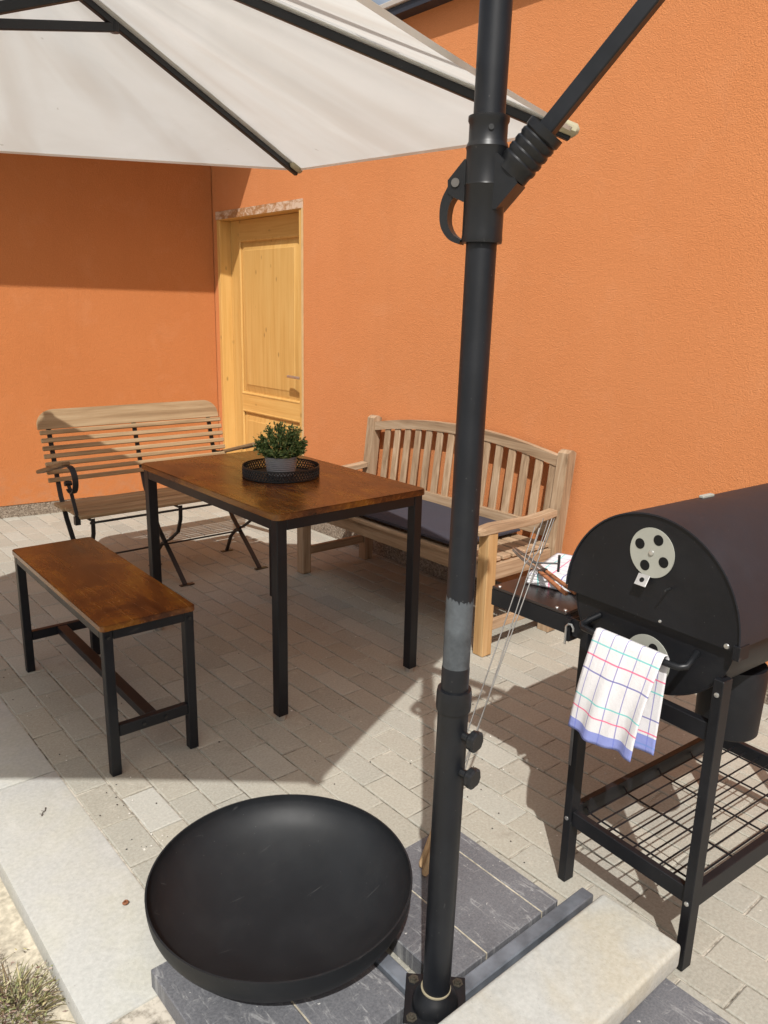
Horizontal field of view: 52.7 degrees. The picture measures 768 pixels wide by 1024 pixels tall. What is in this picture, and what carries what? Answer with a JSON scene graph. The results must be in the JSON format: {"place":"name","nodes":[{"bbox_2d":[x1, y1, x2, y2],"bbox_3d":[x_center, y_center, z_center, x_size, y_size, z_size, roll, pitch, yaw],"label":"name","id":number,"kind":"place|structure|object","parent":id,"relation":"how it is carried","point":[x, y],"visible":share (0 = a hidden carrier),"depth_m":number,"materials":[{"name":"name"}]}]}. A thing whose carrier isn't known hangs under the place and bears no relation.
{"place":"outdoors","nodes":[
{"label":"outdoors","id":0,"kind":"place"},
{"bbox_2d":[0,878,75,1023],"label":"soil bed","id":1,"kind":"object","parent":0,"point":[14,933],"visible":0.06,"depth_m":1.77,"materials":[{"name":"beige soil"}]},
{"bbox_2d":[0,953,19,988],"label":"dry plant","id":2,"kind":"object","parent":1,"relation":"on","point":[5,975],"visible":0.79,"depth_m":1.70,"materials":[{"name":"beige plant"}]},
{"bbox_2d":[0,698,54,789],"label":"kerb stone","id":3,"kind":"object","parent":1,"relation":"on","point":[23,759],"visible":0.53,"depth_m":2.46,"materials":[{"name":"concrete"}]},
{"bbox_2d":[0,948,76,1023],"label":"dry plant","id":4,"kind":"object","parent":1,"relation":"on","point":[5,1000],"visible":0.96,"depth_m":1.64,"materials":[{"name":"beige plant"}]},
{"bbox_2d":[0,772,165,1023],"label":"kerb stone","id":5,"kind":"object","parent":1,"relation":"on","point":[70,881],"visible":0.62,"depth_m":1.87,"materials":[{"name":"concrete"}]},
{"bbox_2d":[372,0,390,4],"label":"sky","id":6,"kind":"structure","parent":0,"point":[379,2],"materials":[{"name":"white"}]},
{"bbox_2d":[0,501,767,1023],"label":"pavement","id":7,"kind":"structure","parent":0,"point":[340,579],"depth_m":2.66,"materials":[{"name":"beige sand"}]},
{"bbox_2d":[12,537,198,776],"bbox_3d":[-0.998,0.454,2.723,0.311,0.495,0.924,-11,19,-39],"label":"bench","id":8,"kind":"object","parent":7,"relation":"on","point":[105,595],"visible":1,"depth_m":2.50,"materials":[{"name":"wood"}]},
{"bbox_2d":[36,400,267,586],"bbox_3d":[-1.185,-0.104,4.095,1.072,0.873,0.586,-11,19,-39],"label":"folding bench","id":9,"kind":"object","parent":7,"relation":"on","point":[82,418],"visible":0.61,"depth_m":4.06,"materials":[{"name":"brown wood"}]},
{"bbox_2d":[151,961,404,1023],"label":"granite slab","id":10,"kind":"object","parent":7,"relation":"on","point":[372,994],"depth_m":1.55,"materials":[{"name":"grey stone"}]},
{"bbox_2d":[144,794,412,1002],"bbox_3d":[-0.229,0.866,1.738,0.583,0.130,0.583,-11,19,-39],"label":"fire bowl","id":11,"kind":"object","parent":10,"relation":"on","point":[278,898],"visible":1,"depth_m":1.78,"materials":[{"name":"metal"}]},
{"bbox_2d":[141,450,424,720],"bbox_3d":[-0.441,0.215,3.182,0.672,0.749,1.050,-11,19,-39],"label":"table","id":12,"kind":"object","parent":7,"relation":"on","point":[332,492],"visible":0.78,"depth_m":2.88,"materials":[{"name":"wood"}]},
{"bbox_2d":[242,458,319,482],"bbox_3d":[-0.408,-0.167,3.076,0.305,0.044,0.305,-11,19,-39],"label":"tray","id":13,"kind":"object","parent":12,"relation":"on","point":[311,471],"visible":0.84,"depth_m":3.00,"materials":[{"name":"metal"}]},
{"bbox_2d":[253,421,307,476],"bbox_3d":[-0.411,-0.257,3.060,0.222,0.216,0.212,-11,19,-39],"label":"pot plant","id":14,"kind":"object","parent":13,"relation":"on","point":[282,451],"visible":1,"depth_m":3.02,"materials":[{"name":"green plant"}]},
{"bbox_2d":[0,0,664,1023],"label":"cantilever parasol","id":15,"kind":"object","parent":7,"relation":"on","point":[296,86],"visible":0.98,"depth_m":1.77,"materials":[{"name":"white fabric"}]},
{"bbox_2d":[297,415,575,656],"bbox_3d":[0.164,0.018,3.786,0.583,0.854,1.376,-11,19,-39],"label":"garden bench","id":16,"kind":"object","parent":7,"relation":"on","point":[493,547],"visible":0.59,"depth_m":3.56,"materials":[{"name":"brown wood"}]},
{"bbox_2d":[364,500,519,544],"bbox_3d":[0.093,-0.010,3.823,0.415,0.051,1.176,-11,19,-39],"label":"seat cushion","id":17,"kind":"object","parent":16,"relation":"on","point":[435,520],"visible":0.31,"depth_m":3.59,"materials":[{"name":"grey fabric"}]},
{"bbox_2d":[389,832,557,976],"bbox_3d":[0.150,0.935,1.870,0.378,0.044,0.373,-11,19,-39],"label":"granite slab","id":18,"kind":"object","parent":7,"relation":"on","point":[500,904],"depth_m":1.82,"materials":[{"name":"grey stone"}]},
{"bbox_2d":[419,527,539,867],"bbox_3d":[0.242,0.463,1.965,0.397,0.816,0.019,-12,20,-43],"label":"roasting fork","id":19,"kind":"object","parent":18,"relation":"on","point":[425,852],"visible":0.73,"depth_m":1.97,"materials":[{"name":"silver metal"}]},
{"bbox_2d":[422,518,554,875],"bbox_3d":[0.265,0.456,1.938,0.430,0.845,0.019,-11,19,-40],"label":"roasting fork","id":20,"kind":"object","parent":18,"relation":"on","point":[425,870],"visible":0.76,"depth_m":1.95,"materials":[{"name":"silver metal"}]},
{"bbox_2d":[465,518,560,769],"bbox_3d":[0.275,0.456,1.943,0.395,0.842,0.063,-11,19,-39],"label":"roasting fork","id":21,"kind":"object","parent":18,"relation":"on","point":[558,563],"visible":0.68,"depth_m":1.96,"materials":[{"name":"silver metal"}]},
{"bbox_2d":[491,483,767,971],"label":"barrel grill","id":22,"kind":"object","parent":7,"relation":"on","point":[683,585],"visible":0.85,"depth_m":1.68,"materials":[{"name":"metal"}]},
{"bbox_2d":[526,553,572,592],"bbox_3d":[0.500,0.161,2.118,0.148,0.033,0.237,10,17,31],"label":"tea towel","id":23,"kind":"object","parent":22,"relation":"on","point":[539,579],"visible":0.38,"depth_m":2.06,"materials":[{"name":"fabric"}]},
{"bbox_2d":[512,547,575,595],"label":"grill tongs","id":24,"kind":"object","parent":23,"relation":"on","point":[542,571],"visible":0.9,"depth_m":2.01,"materials":[{"name":"wood"}]},
{"bbox_2d":[568,627,668,761],"bbox_3d":[0.494,0.390,1.658,0.081,0.233,0.190,-9,18,-35],"label":"tea towel","id":25,"kind":"object","parent":22,"relation":"hanging from","point":[618,700],"visible":1,"depth_m":1.64,"materials":[{"name":"fabric"}]},
{"bbox_2d":[620,978,729,1023],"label":"granite slab","id":26,"kind":"object","parent":7,"relation":"on","point":[666,1001],"depth_m":1.57,"materials":[{"name":"grey stone"}]},
{"bbox_2d":[438,895,679,1023],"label":"concrete block","id":27,"kind":"object","parent":26,"relation":"on","point":[603,959],"depth_m":1.56,"materials":[{"name":"beige concrete"}]},
{"label":"ground","id":28,"kind":"structure","parent":0,"visible":0},
{"bbox_2d":[0,153,218,518],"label":"orange house","id":29,"kind":"structure","parent":28,"relation":"on","point":[107,296],"depth_m":5.17,"materials":[{"name":"paint"}]},
{"bbox_2d":[211,0,767,704],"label":"orange house","id":30,"kind":"structure","parent":28,"relation":"on","point":[629,348],"depth_m":3.31,"materials":[{"name":"paint"}]},
{"bbox_2d":[231,213,299,451],"bbox_3d":[-0.794,-0.986,5.317,0.104,1.959,0.969,-11,19,-39],"label":"door","id":31,"kind":"structure","parent":30,"relation":"in","point":[264,250],"depth_m":5.28,"materials":[{"name":"yellow wood"}]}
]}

